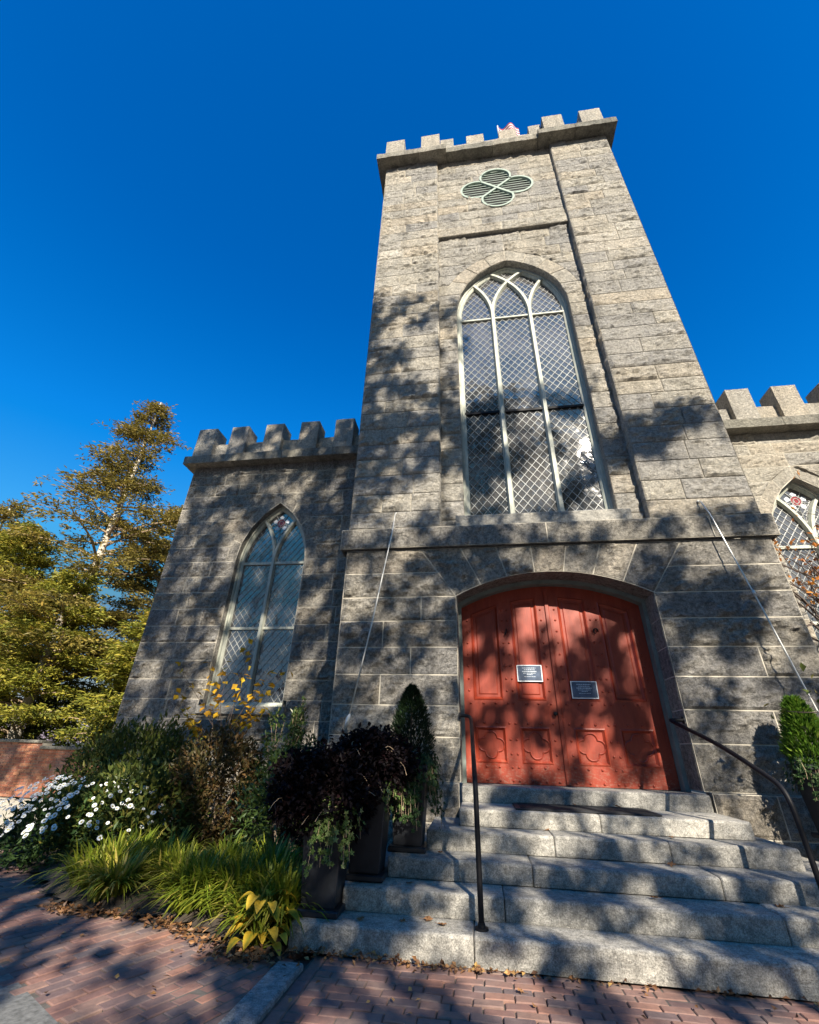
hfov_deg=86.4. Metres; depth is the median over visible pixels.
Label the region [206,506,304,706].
window
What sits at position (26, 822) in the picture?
daisy bush
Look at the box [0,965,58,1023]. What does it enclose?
paved verge
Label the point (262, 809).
green shrub
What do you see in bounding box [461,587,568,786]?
door
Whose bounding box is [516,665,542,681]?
notice
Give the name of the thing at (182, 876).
grass tuft
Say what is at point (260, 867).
grass tuft
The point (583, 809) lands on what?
doormat
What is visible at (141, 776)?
olive shrub
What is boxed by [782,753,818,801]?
ivy
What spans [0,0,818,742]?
sky
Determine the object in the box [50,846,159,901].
grass tuft
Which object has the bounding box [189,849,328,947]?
grass tuft
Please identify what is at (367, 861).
planter
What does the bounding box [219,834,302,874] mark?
grass tuft
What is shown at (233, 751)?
brown shrub
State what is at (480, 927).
handrail
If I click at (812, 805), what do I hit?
planter
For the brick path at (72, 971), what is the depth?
3.19 m
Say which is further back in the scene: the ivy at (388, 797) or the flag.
the flag
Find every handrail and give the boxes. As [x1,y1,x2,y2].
[459,712,488,931]
[669,717,818,888]
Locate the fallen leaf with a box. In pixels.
[419,916,432,920]
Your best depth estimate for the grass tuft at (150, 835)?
5.41 m
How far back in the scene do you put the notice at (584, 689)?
6.72 m
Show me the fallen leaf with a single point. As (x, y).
(428, 918)
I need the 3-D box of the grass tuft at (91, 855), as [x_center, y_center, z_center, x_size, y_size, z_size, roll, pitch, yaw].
[-3.317,3.827,4.878,1.512,0.557,1.420,-3,-29,8]
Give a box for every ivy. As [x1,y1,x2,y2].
[293,794,364,877]
[381,777,407,815]
[390,752,445,832]
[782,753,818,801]
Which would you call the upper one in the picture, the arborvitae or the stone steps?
the arborvitae
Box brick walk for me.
[260,955,818,1023]
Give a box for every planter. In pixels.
[294,803,353,919]
[345,782,390,882]
[387,765,428,853]
[785,764,818,838]
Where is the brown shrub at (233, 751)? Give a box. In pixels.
[153,715,267,851]
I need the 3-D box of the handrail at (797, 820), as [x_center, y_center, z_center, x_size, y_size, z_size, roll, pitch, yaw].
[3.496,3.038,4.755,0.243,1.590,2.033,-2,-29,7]
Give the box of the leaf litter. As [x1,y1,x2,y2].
[24,900,818,1018]
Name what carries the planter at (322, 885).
on the stone steps
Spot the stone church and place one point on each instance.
(547, 446)
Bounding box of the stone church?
[105,108,818,880]
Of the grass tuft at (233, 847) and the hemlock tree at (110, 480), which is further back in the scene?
the hemlock tree at (110, 480)
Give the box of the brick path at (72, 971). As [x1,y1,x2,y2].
[0,829,309,1023]
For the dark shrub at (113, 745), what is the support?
on the garden bed
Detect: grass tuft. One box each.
[15,822,161,896]
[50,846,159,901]
[108,824,169,862]
[116,839,238,917]
[124,822,210,888]
[132,838,229,898]
[165,840,280,920]
[188,838,301,916]
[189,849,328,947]
[195,827,259,868]
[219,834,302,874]
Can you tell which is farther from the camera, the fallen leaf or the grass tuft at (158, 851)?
the grass tuft at (158, 851)
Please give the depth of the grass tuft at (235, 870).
4.12 m
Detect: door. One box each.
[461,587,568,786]
[542,586,680,790]
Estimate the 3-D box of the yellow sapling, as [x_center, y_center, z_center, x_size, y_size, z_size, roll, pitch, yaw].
[-3.371,3.859,7.636,2.437,3.268,0.542,-3,-29,8]
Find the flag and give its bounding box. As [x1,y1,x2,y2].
[497,122,519,135]
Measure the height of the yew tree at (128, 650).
6.078 m
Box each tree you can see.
[0,399,191,739]
[0,498,42,585]
[0,516,70,738]
[0,567,124,739]
[14,505,183,726]
[46,608,150,744]
[773,470,818,641]
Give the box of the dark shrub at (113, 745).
[43,709,230,835]
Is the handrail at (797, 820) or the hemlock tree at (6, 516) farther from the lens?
the hemlock tree at (6, 516)
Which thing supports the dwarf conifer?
in the planter at (406, 839)
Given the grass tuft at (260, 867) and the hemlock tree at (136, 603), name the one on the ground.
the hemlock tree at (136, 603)
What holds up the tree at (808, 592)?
on the right garden bed
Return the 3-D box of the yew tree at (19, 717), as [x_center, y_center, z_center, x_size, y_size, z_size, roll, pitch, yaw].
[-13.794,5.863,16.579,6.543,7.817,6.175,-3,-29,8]
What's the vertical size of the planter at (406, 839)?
0.779 m
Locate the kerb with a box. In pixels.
[218,961,302,1023]
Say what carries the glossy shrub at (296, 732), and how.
on the garden bed
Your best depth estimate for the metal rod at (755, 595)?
6.23 m
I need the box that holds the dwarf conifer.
[390,682,437,760]
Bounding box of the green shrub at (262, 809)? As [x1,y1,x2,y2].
[221,734,316,860]
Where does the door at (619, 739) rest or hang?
in the stone church
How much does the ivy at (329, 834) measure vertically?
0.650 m
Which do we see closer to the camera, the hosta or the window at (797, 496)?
the hosta
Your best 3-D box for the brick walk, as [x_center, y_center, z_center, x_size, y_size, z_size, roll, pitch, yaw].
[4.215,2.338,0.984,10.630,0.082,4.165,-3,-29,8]
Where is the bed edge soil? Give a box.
[4,844,288,960]
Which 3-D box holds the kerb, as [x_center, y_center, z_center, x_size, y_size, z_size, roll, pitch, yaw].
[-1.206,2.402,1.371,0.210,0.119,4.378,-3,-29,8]
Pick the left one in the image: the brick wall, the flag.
the brick wall
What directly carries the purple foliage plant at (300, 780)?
in the planter at (322, 885)
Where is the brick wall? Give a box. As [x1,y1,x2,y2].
[0,739,99,798]
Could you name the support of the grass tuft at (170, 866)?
on the garden bed
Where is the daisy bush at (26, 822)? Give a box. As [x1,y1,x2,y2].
[0,771,172,872]
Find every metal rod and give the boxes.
[344,512,396,729]
[697,500,818,714]
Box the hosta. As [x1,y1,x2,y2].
[222,888,299,955]
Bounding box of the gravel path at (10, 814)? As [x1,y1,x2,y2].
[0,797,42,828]
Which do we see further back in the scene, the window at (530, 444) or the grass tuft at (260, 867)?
the window at (530, 444)
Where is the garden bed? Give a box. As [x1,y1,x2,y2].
[14,822,347,960]
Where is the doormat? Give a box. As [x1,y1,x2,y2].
[512,802,661,816]
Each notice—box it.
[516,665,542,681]
[570,681,598,698]
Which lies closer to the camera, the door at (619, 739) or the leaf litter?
the leaf litter
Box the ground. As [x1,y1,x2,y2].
[0,742,784,999]
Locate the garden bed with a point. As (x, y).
(113, 902)
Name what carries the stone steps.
on the brick walk
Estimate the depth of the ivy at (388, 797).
4.37 m
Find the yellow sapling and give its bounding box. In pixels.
[173,638,292,828]
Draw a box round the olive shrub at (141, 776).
[33,748,213,860]
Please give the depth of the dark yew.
16.65 m
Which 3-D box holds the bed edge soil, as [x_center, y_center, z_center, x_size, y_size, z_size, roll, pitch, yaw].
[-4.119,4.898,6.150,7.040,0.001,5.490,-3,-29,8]
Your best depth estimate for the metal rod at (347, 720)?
6.81 m
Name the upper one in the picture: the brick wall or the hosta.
the brick wall
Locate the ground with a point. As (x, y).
(303, 961)
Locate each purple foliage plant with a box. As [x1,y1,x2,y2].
[254,735,383,846]
[327,722,426,808]
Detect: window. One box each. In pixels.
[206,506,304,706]
[457,267,612,514]
[773,481,818,639]
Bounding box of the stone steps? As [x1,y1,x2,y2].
[288,783,818,1001]
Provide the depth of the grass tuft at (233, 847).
5.04 m
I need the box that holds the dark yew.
[23,672,123,746]
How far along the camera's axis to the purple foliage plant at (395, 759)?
4.51 m
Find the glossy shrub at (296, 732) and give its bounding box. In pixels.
[249,696,323,847]
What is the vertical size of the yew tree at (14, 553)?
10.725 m
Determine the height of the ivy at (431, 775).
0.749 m
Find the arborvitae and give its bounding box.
[776,694,818,765]

